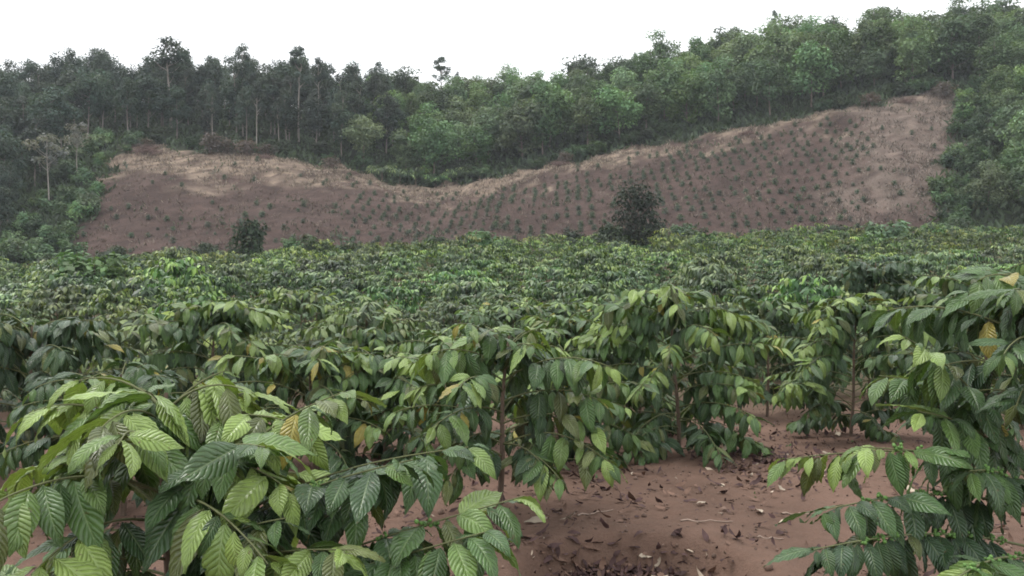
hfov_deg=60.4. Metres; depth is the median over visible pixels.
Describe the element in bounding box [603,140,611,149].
shrub
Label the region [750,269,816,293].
coffee bush
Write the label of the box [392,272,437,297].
coffee bush
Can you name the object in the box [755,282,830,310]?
coffee bush
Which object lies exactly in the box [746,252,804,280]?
coffee bush
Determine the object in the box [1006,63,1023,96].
acacia tree
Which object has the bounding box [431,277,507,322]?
coffee bush
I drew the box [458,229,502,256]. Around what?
shrub
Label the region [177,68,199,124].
forest tree
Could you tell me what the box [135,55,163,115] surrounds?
forest tree
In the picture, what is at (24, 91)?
forest tree
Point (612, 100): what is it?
acacia tree
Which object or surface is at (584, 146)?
shrub
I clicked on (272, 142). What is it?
shrub
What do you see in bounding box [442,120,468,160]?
acacia tree
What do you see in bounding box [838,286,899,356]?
coffee bush
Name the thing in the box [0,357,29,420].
coffee bush
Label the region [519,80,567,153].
acacia tree
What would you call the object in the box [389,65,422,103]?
acacia tree
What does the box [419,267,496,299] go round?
coffee bush
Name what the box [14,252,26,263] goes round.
shrub
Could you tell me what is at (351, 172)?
brush heap
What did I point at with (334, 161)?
dry shrub
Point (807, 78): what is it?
acacia tree
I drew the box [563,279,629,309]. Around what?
coffee bush
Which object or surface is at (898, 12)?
acacia tree
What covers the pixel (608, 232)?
shrub
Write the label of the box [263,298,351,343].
coffee bush
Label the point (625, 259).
coffee bush
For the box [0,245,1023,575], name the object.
ground
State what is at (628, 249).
coffee bush
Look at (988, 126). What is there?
shrub
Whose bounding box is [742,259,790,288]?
coffee bush
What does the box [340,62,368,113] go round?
forest tree
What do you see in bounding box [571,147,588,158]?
shrub
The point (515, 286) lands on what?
coffee bush
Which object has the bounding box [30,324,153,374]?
coffee bush
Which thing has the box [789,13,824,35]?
acacia tree
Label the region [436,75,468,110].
acacia tree
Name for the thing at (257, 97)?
eucalyptus tree
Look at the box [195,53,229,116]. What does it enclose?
forest tree
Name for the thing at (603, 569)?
leaf litter
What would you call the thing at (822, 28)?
acacia tree
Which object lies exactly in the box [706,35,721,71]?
acacia tree
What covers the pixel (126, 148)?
shrub
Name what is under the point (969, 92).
shrub
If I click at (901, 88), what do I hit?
shrub
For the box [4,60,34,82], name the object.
forest tree
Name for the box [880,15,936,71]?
acacia tree
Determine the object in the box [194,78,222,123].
forest tree
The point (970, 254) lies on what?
coffee bush
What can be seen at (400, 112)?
forest tree
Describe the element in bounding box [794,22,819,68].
acacia tree
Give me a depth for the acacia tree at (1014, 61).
110.93 m
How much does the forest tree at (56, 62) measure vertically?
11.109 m
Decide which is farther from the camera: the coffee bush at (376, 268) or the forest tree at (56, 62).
the forest tree at (56, 62)
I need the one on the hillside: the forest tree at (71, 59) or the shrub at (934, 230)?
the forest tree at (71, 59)
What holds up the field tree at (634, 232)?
on the ground at (744, 559)
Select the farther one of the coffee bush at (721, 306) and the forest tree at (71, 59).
the forest tree at (71, 59)
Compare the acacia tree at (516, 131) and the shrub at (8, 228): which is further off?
the acacia tree at (516, 131)
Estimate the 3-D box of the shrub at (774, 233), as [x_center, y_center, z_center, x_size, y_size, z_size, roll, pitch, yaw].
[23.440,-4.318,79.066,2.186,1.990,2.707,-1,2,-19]
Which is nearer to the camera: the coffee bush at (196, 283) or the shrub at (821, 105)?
the coffee bush at (196, 283)
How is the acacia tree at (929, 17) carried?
on the hillside
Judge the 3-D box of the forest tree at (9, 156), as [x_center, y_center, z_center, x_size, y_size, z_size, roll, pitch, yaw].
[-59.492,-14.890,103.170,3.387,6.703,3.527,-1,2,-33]
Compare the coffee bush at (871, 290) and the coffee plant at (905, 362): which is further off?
the coffee bush at (871, 290)
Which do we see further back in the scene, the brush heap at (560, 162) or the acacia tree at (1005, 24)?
the acacia tree at (1005, 24)
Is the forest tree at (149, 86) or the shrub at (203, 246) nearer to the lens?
the shrub at (203, 246)
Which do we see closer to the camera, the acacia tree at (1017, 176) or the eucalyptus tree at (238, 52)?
the acacia tree at (1017, 176)
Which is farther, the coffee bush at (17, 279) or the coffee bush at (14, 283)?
the coffee bush at (17, 279)
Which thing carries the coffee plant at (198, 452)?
on the ground at (744, 559)
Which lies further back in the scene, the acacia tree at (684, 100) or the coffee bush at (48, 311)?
the acacia tree at (684, 100)
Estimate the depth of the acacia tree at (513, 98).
136.76 m
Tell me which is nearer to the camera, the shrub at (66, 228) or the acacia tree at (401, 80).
the shrub at (66, 228)
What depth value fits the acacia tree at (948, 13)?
137.24 m
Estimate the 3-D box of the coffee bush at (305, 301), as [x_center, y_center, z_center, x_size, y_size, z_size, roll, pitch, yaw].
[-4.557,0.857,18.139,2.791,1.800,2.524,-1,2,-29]
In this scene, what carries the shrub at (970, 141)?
on the hillside
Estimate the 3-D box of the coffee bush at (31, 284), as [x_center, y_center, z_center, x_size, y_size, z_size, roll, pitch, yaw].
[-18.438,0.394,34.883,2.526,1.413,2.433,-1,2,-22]
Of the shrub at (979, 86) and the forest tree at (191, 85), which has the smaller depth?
the shrub at (979, 86)
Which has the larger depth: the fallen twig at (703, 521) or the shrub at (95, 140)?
the shrub at (95, 140)
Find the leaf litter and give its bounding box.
[25,393,1023,575]
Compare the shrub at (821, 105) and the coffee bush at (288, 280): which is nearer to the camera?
the coffee bush at (288, 280)
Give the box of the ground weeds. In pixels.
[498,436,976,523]
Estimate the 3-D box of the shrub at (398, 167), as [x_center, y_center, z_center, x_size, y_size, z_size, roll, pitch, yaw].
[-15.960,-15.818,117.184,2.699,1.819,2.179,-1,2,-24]
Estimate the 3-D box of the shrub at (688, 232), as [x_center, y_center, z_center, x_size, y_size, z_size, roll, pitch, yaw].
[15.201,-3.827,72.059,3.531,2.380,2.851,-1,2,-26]
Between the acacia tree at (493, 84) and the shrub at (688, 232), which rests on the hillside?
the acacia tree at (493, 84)
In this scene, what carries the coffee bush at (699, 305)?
on the ground at (744, 559)
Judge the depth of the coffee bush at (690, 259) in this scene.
45.83 m
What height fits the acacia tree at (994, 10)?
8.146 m
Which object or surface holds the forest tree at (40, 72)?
on the hillside
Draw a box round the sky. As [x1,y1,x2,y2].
[0,0,1023,102]
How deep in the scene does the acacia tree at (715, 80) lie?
117.75 m
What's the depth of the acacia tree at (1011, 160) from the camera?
87.86 m
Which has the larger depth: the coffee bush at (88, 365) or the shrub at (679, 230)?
the shrub at (679, 230)
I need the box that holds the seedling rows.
[109,115,957,226]
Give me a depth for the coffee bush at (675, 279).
41.00 m
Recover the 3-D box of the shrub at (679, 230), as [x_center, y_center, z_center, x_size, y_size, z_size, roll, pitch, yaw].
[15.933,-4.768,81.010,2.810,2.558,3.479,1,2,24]
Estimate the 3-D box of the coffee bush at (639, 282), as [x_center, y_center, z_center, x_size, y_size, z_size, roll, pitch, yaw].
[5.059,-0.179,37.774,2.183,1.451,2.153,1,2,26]
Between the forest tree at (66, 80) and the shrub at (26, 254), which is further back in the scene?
the forest tree at (66, 80)
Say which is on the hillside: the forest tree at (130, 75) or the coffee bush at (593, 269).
the forest tree at (130, 75)
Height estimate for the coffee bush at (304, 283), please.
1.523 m
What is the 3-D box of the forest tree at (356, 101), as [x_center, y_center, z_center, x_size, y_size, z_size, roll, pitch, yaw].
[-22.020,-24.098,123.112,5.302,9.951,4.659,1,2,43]
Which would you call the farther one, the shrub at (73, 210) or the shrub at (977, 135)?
the shrub at (977, 135)
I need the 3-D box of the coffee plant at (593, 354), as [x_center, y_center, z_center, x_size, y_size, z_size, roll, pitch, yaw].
[1.274,0.903,8.930,1.342,1.438,1.552,1,2,35]
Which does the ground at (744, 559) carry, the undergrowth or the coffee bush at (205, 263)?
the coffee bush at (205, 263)
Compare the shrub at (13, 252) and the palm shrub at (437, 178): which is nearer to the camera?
the shrub at (13, 252)
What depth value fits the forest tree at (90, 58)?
147.42 m
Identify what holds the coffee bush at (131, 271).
on the ground at (744, 559)
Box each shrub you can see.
[0,230,26,242]
[0,237,23,252]
[0,237,30,263]
[2,226,18,231]
[11,211,40,231]
[14,243,34,255]
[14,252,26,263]
[19,243,55,263]
[20,212,47,232]
[25,237,44,247]
[28,246,57,261]
[32,188,54,203]
[36,195,68,213]
[36,224,58,238]
[37,256,55,261]
[38,252,55,262]
[40,232,72,250]
[43,163,68,181]
[48,249,129,288]
[49,149,67,164]
[49,186,60,192]
[49,232,70,244]
[50,202,68,216]
[50,220,78,240]
[53,192,78,205]
[56,184,76,197]
[57,238,87,257]
[58,159,85,174]
[65,200,94,220]
[67,175,89,183]
[70,146,89,156]
[71,167,94,184]
[72,187,91,196]
[73,133,98,147]
[74,196,101,217]
[76,192,101,204]
[78,141,99,155]
[85,133,108,148]
[88,181,105,194]
[91,158,103,165]
[92,152,104,159]
[93,127,113,135]
[95,133,112,145]
[95,249,119,262]
[106,245,126,256]
[121,144,132,151]
[122,130,144,146]
[130,125,150,138]
[135,137,157,148]
[148,133,161,143]
[184,135,199,148]
[194,248,206,257]
[196,241,216,253]
[199,131,227,153]
[202,247,217,253]
[214,136,240,154]
[224,216,270,261]
[229,134,240,147]
[232,138,257,155]
[255,142,278,156]
[263,138,287,152]
[270,138,295,154]
[280,237,303,254]
[295,233,339,257]
[312,140,335,156]
[321,152,334,160]
[321,156,342,168]
[334,236,361,258]
[349,150,372,166]
[366,165,395,180]
[374,159,386,168]
[386,162,401,171]
[387,168,415,183]
[395,167,430,184]
[397,170,414,183]
[423,174,450,187]
[423,234,435,253]
[424,173,443,185]
[429,236,448,258]
[442,167,469,184]
[453,168,469,180]
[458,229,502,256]
[460,163,482,180]
[466,167,490,178]
[472,164,491,178]
[521,255,537,267]
[527,157,543,168]
[551,152,561,162]
[558,151,574,163]
[562,230,587,245]
[563,144,583,157]
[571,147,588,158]
[578,144,590,153]
[584,140,606,154]
[593,221,632,252]
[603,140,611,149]
[620,131,639,145]
[635,128,654,143]
[638,224,662,241]
[669,222,699,236]
[674,227,716,243]
[691,125,702,132]
[716,116,731,126]
[766,229,785,246]
[813,98,834,112]
[820,224,846,237]
[858,92,881,105]
[860,219,918,253]
[890,80,913,96]
[905,78,914,87]
[909,86,917,94]
[910,80,932,93]
[913,71,932,80]
[914,76,932,86]
[919,71,941,88]
[920,224,944,239]
[925,175,954,193]
[929,76,946,89]
[930,81,958,98]
[930,187,954,205]
[932,231,955,242]
[934,203,957,219]
[935,213,964,226]
[940,146,964,166]
[942,142,968,156]
[942,169,963,186]
[943,204,973,225]
[946,116,969,134]
[950,187,969,198]
[950,217,980,234]
[951,108,973,120]
[952,150,982,173]
[952,178,968,189]
[953,100,975,113]
[953,193,972,209]
[954,88,973,101]
[961,92,981,105]
[962,85,976,93]
[963,121,981,135]
[963,138,991,155]
[963,186,993,210]
[964,164,985,182]
[965,112,986,132]
[967,139,984,153]
[968,148,980,160]
[971,130,984,140]
[972,76,991,93]
[972,147,993,159]
[978,97,1000,114]
[980,123,994,133]
[981,135,991,143]
[982,126,1002,143]
[984,106,997,117]
[989,107,1011,124]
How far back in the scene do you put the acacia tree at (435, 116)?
128.60 m
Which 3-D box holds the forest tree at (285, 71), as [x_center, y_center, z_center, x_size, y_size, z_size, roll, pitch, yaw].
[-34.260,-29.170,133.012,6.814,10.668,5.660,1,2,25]
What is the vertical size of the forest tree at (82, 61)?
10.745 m
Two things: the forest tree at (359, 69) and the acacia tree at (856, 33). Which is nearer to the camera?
the acacia tree at (856, 33)
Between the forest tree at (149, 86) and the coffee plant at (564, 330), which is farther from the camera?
the forest tree at (149, 86)
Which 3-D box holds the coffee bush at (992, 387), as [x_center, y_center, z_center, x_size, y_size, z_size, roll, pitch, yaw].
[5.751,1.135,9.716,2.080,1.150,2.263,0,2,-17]
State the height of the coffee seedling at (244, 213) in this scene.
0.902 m
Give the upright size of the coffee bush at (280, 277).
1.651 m
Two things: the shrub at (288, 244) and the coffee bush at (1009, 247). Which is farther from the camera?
the shrub at (288, 244)
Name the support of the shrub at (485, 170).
on the hillside
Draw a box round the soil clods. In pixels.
[0,403,1023,575]
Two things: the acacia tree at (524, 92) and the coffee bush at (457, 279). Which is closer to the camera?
the coffee bush at (457, 279)
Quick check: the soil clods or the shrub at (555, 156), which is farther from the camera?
the shrub at (555, 156)
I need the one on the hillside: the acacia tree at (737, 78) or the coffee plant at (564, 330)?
the acacia tree at (737, 78)
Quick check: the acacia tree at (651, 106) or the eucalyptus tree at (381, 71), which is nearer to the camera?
the acacia tree at (651, 106)
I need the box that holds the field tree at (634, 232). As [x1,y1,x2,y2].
[609,173,669,256]
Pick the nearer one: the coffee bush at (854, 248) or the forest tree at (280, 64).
the coffee bush at (854, 248)
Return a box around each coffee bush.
[0,267,11,285]
[0,283,44,317]
[0,288,58,321]
[0,293,32,318]
[0,308,32,317]
[0,321,76,403]
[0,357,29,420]
[1,266,48,283]
[1,281,31,308]
[2,277,21,281]
[3,315,49,372]
[9,284,116,321]
[17,282,61,306]
[22,258,63,280]
[22,268,59,299]
[23,276,107,319]
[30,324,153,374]
[41,301,95,321]
[55,272,100,302]
[61,311,211,397]
[63,335,152,397]
[73,288,160,321]
[76,276,176,321]
[76,347,149,374]
[90,265,150,285]
[93,303,173,364]
[94,277,122,293]
[121,256,226,303]
[122,262,152,283]
[126,302,292,396]
[127,251,159,273]
[129,275,190,309]
[137,293,237,360]
[138,250,189,274]
[141,246,210,287]
[143,260,187,294]
[144,286,207,339]
[148,272,213,287]
[151,259,236,298]
[152,276,223,306]
[194,332,276,379]
[196,332,290,366]
[202,273,253,300]
[205,263,259,299]
[216,296,241,300]
[219,261,278,297]
[219,281,256,297]
[223,300,278,335]
[234,278,263,291]
[243,255,295,286]
[244,270,318,298]
[244,288,315,327]
[247,286,343,344]
[255,274,297,291]
[257,327,289,345]
[262,259,299,286]
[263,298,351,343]
[264,292,332,341]
[265,270,299,289]
[273,302,431,405]
[275,324,359,352]
[275,334,342,396]
[289,278,333,297]
[290,257,331,288]
[293,270,362,307]
[305,260,370,292]
[306,258,358,290]
[311,277,386,309]
[315,288,360,314]
[316,295,402,366]
[328,253,370,278]
[345,251,403,281]
[345,270,385,293]
[347,281,380,305]
[362,286,427,326]
[363,250,428,287]
[365,256,396,282]
[365,276,397,297]
[371,257,431,288]
[384,299,418,328]
[390,278,441,301]
[390,284,436,313]
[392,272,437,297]
[394,309,446,340]
[412,334,507,396]
[416,300,480,332]
[416,302,478,329]
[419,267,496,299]
[425,263,478,286]
[425,280,504,330]
[430,294,474,322]
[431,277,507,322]
[432,253,473,278]
[432,274,486,300]
[433,304,571,352]
[442,245,500,284]
[445,311,506,335]
[451,259,509,289]
[462,292,528,334]
[470,288,521,328]
[473,296,558,337]
[478,254,505,278]
[478,263,532,293]
[485,252,538,283]
[487,281,540,294]
[488,280,526,301]
[488,300,600,360]
[492,297,591,339]
[498,256,547,289]
[516,266,579,297]
[517,266,585,302]
[518,280,583,308]
[523,290,571,303]
[533,258,569,279]
[541,254,589,288]
[549,281,619,306]
[560,251,628,281]
[563,263,627,289]
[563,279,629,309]
[566,248,615,279]
[568,295,648,350]
[570,293,652,324]
[583,271,651,299]
[604,251,643,278]
[612,244,649,268]
[618,267,655,291]
[619,267,663,289]
[629,249,691,284]
[630,280,686,294]
[635,264,673,288]
[643,255,683,276]
[663,256,736,297]
[668,269,693,286]
[672,260,710,271]
[676,344,729,372]
[677,262,740,291]
[677,264,755,312]
[679,255,704,266]
[686,295,758,342]
[690,279,760,308]
[692,300,709,316]
[707,295,739,309]
[709,250,755,288]
[719,256,756,282]
[720,284,789,313]
[725,326,807,395]
[740,272,778,294]
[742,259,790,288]
[744,248,788,274]
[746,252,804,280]
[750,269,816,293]
[750,336,793,381]
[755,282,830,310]
[756,274,847,310]
[761,245,820,281]
[764,260,827,288]
[775,256,847,299]
[781,245,830,272]
[787,251,842,275]
[793,294,819,309]
[817,254,855,274]
[819,263,849,284]
[823,327,954,397]
[827,242,874,266]
[829,284,909,305]
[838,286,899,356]
[850,252,875,259]
[858,340,974,385]
[862,255,929,273]
[863,259,906,276]
[864,252,899,259]
[899,272,948,299]
[899,291,962,360]
[902,286,941,341]
[904,260,956,289]
[910,249,969,285]
[910,254,940,276]
[927,318,1006,379]
[933,249,993,277]
[945,265,975,281]
[948,260,984,272]
[960,249,1021,271]
[966,260,990,266]
[972,345,1023,429]
[975,263,1010,270]
[990,242,1023,269]
[997,264,1023,272]
[1001,239,1023,266]
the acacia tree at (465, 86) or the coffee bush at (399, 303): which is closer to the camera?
the coffee bush at (399, 303)
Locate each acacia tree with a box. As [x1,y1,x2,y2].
[339,114,386,155]
[361,91,375,116]
[366,95,390,135]
[378,89,407,134]
[388,129,424,171]
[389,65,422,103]
[398,92,422,131]
[405,100,443,162]
[405,118,461,173]
[411,81,456,117]
[412,82,439,111]
[421,109,448,138]
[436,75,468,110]
[439,107,474,135]
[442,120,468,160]
[443,96,475,123]
[451,73,490,102]
[456,124,495,165]
[463,82,495,118]
[467,104,505,158]
[469,75,487,89]
[478,75,507,109]
[479,78,491,90]
[490,91,510,112]
[494,63,517,86]
[495,98,544,158]
[497,104,530,143]
[500,68,523,107]
[503,76,535,107]
[508,76,553,107]
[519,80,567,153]
[520,71,541,85]
[522,82,577,146]
[529,69,546,83]
[544,71,574,104]
[557,84,588,127]
[558,52,601,78]
[563,95,607,144]
[564,67,596,89]
[564,71,595,118]
[568,79,620,127]
[586,79,612,125]
[591,83,648,133]
[595,54,634,88]
[601,90,632,129]
[609,53,648,89]
[609,65,646,90]
[625,84,641,115]
[626,80,668,127]
[630,51,669,87]
[642,28,681,69]
[642,57,684,117]
[663,73,707,124]
[670,50,713,81]
[670,61,719,114]
[677,41,716,61]
[686,35,717,69]
[696,54,737,119]
[706,30,763,75]
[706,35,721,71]
[711,26,744,70]
[715,30,754,72]
[720,65,751,109]
[730,54,759,97]
[733,35,769,56]
[741,57,773,106]
[744,19,804,87]
[747,59,799,117]
[752,25,798,61]
[765,12,793,36]
[778,26,797,60]
[780,30,821,91]
[782,39,844,106]
[783,14,818,34]
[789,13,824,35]
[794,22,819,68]
[794,57,827,96]
[797,31,859,95]
[810,29,854,49]
[814,20,861,59]
[816,15,850,27]
[820,23,853,36]
[831,45,863,87]
[844,17,888,68]
[853,18,902,78]
[855,4,901,29]
[858,47,892,84]
[872,6,903,26]
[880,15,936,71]
[884,13,920,71]
[890,16,940,82]
[916,9,944,30]
[919,56,934,71]
[923,13,984,78]
[927,37,967,74]
[932,11,961,27]
[934,16,952,41]
[946,0,977,21]
[955,0,1003,75]
[965,159,1012,213]
[969,17,1004,69]
[969,35,1015,81]
[976,64,1016,104]
[979,0,1023,17]
[981,4,1001,20]
[987,25,1023,51]
[987,88,1023,116]
[988,101,1023,144]
[990,15,1023,45]
[991,11,1017,40]
[994,41,1023,91]
[994,145,1023,193]
[997,108,1023,152]
[1001,39,1023,75]
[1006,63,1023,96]
[1007,6,1023,27]
[1007,156,1023,201]
[1012,9,1023,34]
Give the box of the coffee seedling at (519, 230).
[515,226,522,233]
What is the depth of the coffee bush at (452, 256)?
45.58 m
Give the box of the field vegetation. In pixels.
[0,222,1023,287]
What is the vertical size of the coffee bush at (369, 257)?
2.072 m
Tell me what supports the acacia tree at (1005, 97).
on the hillside
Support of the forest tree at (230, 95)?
on the hillside
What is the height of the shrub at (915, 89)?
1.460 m
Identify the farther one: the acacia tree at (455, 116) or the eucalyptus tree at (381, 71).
the eucalyptus tree at (381, 71)
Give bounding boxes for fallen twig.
[577,509,612,515]
[680,519,732,521]
[756,535,782,539]
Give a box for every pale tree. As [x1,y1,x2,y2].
[21,133,71,200]
[64,122,91,170]
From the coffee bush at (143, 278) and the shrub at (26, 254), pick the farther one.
the shrub at (26, 254)
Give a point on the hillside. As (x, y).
(158, 191)
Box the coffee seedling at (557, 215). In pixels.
[553,212,560,219]
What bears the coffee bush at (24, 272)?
on the ground at (744, 559)
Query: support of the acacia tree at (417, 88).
on the hillside
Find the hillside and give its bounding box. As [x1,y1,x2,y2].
[0,61,1023,264]
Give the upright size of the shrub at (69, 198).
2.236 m
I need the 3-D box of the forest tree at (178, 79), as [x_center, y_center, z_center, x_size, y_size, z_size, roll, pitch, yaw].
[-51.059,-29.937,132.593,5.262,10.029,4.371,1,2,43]
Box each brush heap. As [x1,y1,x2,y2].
[128,141,168,155]
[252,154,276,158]
[342,169,358,174]
[546,158,569,166]
[733,129,752,135]
[894,97,917,103]
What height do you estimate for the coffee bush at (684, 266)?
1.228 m
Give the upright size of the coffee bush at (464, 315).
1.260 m
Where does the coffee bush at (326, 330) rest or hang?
on the ground at (744, 559)
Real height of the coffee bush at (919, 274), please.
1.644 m
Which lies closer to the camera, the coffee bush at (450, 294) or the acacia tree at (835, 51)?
the coffee bush at (450, 294)
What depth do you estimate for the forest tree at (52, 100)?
110.19 m
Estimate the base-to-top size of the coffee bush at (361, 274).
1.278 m
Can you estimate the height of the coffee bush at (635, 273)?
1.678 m
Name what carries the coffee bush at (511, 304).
on the ground at (744, 559)
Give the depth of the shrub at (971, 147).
95.67 m
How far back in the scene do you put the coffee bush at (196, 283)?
26.40 m
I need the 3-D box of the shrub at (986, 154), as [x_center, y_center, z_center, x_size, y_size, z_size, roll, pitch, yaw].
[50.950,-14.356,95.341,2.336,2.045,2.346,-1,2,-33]
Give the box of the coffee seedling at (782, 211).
[779,208,787,214]
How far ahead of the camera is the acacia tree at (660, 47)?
142.35 m
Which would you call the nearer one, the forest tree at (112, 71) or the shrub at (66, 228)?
the shrub at (66, 228)
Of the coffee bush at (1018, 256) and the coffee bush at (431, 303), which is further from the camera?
the coffee bush at (1018, 256)
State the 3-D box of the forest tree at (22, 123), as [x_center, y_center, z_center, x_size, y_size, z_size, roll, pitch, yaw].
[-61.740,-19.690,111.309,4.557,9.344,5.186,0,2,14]
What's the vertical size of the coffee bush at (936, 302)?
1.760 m
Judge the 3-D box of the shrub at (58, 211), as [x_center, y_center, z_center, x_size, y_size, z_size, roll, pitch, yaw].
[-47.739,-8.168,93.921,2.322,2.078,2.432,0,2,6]
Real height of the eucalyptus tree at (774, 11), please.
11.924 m
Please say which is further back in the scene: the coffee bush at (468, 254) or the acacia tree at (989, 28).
the acacia tree at (989, 28)
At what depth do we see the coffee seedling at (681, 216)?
87.06 m
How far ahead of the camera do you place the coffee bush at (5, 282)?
33.02 m
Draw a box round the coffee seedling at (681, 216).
[676,213,684,220]
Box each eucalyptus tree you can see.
[143,36,190,128]
[205,91,219,133]
[230,42,254,135]
[249,83,265,152]
[273,96,285,153]
[288,45,314,141]
[308,57,327,135]
[373,61,386,94]
[431,56,451,85]
[771,9,778,25]
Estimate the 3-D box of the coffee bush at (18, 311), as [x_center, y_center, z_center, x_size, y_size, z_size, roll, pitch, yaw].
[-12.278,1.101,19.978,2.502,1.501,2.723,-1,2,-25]
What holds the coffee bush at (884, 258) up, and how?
on the ground at (744, 559)
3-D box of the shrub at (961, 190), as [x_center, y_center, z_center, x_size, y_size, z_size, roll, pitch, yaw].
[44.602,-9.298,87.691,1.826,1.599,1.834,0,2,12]
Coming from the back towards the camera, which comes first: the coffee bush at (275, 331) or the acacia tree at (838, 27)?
the acacia tree at (838, 27)
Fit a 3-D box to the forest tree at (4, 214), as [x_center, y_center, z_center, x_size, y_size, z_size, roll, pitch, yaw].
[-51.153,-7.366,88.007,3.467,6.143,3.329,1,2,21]
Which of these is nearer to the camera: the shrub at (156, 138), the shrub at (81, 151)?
the shrub at (81, 151)
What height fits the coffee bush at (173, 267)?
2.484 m
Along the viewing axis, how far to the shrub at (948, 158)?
93.62 m
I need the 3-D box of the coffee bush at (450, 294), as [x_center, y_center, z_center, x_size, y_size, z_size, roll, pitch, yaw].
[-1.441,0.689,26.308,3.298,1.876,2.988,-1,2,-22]
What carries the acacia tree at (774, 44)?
on the hillside
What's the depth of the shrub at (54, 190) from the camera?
99.96 m
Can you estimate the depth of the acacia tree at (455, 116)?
127.20 m
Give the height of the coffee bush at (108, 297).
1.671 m
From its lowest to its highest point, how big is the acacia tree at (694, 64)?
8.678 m
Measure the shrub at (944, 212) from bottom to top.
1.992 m
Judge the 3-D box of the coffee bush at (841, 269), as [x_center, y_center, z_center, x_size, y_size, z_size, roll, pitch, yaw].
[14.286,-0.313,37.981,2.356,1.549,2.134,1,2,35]
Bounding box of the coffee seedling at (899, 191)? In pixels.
[897,189,905,195]
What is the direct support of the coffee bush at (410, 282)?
on the ground at (744, 559)
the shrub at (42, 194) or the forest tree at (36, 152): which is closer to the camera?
the shrub at (42, 194)
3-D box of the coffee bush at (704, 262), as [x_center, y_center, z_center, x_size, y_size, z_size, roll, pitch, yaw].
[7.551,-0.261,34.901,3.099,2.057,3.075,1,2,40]
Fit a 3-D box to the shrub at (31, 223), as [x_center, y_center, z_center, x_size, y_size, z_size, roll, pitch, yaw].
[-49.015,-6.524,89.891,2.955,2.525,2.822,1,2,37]
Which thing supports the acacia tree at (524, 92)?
on the hillside
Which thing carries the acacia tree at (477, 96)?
on the hillside
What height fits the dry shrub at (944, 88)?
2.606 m
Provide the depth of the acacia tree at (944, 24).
132.38 m
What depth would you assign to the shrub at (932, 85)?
114.91 m
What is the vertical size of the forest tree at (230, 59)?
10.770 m
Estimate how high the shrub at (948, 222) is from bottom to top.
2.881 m
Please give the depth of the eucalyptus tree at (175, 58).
126.67 m
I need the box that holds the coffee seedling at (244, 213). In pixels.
[240,211,247,217]
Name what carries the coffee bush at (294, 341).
on the ground at (744, 559)
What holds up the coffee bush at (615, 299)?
on the ground at (744, 559)
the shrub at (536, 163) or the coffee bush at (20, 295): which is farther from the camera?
the shrub at (536, 163)
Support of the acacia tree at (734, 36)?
on the hillside
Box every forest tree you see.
[0,72,30,113]
[0,96,16,149]
[0,126,29,182]
[0,159,26,220]
[0,185,18,232]
[1,59,14,75]
[1,96,20,153]
[2,136,18,180]
[3,106,18,134]
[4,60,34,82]
[4,71,22,91]
[7,96,40,163]
[13,58,45,91]
[15,82,36,121]
[18,63,58,107]
[18,126,48,185]
[19,114,57,170]
[25,84,83,154]
[32,82,49,125]
[39,56,63,82]
[43,50,74,92]
[47,95,75,147]
[48,64,90,124]
[58,47,83,77]
[63,67,106,133]
[75,55,87,74]
[79,47,98,77]
[82,69,119,128]
[89,47,115,79]
[92,96,110,124]
[100,54,127,121]
[110,76,143,129]
[111,68,139,127]
[126,63,143,88]
[128,79,151,127]
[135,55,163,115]
[135,72,166,126]
[145,56,175,125]
[149,76,175,126]
[159,57,189,87]
[163,84,190,139]
[174,49,196,99]
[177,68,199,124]
[188,62,215,116]
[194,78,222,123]
[194,89,217,142]
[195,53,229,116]
[212,66,234,108]
[219,63,256,137]
[219,73,239,125]
[222,54,236,100]
[234,85,255,140]
[236,56,262,116]
[245,63,259,83]
[253,65,285,133]
[255,71,289,134]
[257,62,271,115]
[266,58,283,72]
[268,89,302,139]
[270,59,289,72]
[273,59,306,127]
[277,75,302,139]
[287,55,313,74]
[290,55,311,88]
[293,59,314,118]
[299,92,333,141]
[303,96,322,130]
[304,81,331,124]
[313,66,337,105]
[314,60,336,86]
[321,68,361,112]
[322,87,349,138]
[328,90,352,155]
[339,80,373,148]
[340,60,365,87]
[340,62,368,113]
[363,67,375,80]
[363,70,387,102]
[369,80,399,155]
[372,67,395,93]
[381,98,407,145]
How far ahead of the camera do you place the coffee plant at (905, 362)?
7.23 m
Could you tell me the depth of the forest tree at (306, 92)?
136.37 m
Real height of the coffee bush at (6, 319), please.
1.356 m
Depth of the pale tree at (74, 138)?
103.27 m
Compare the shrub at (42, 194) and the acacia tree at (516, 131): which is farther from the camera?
the acacia tree at (516, 131)
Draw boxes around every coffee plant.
[0,314,187,478]
[0,358,186,515]
[0,371,545,575]
[116,300,308,407]
[205,340,421,474]
[292,346,458,471]
[304,316,447,428]
[362,330,513,437]
[383,323,627,508]
[489,356,650,468]
[493,313,634,400]
[560,306,710,437]
[564,284,793,471]
[693,293,862,416]
[760,292,913,442]
[764,265,1023,575]
[793,260,935,379]
[860,263,1023,442]
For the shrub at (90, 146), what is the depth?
112.43 m
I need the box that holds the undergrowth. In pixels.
[0,58,1023,264]
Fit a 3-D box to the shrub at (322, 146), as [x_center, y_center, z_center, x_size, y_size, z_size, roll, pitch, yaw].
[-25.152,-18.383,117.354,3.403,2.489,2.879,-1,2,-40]
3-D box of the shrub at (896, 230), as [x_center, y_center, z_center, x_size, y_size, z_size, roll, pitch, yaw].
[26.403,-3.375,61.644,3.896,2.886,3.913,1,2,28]
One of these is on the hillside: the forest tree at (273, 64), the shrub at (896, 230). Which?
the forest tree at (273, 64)
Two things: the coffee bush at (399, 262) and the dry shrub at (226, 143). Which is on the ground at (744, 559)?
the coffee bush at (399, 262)
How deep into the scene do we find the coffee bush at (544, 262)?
46.42 m

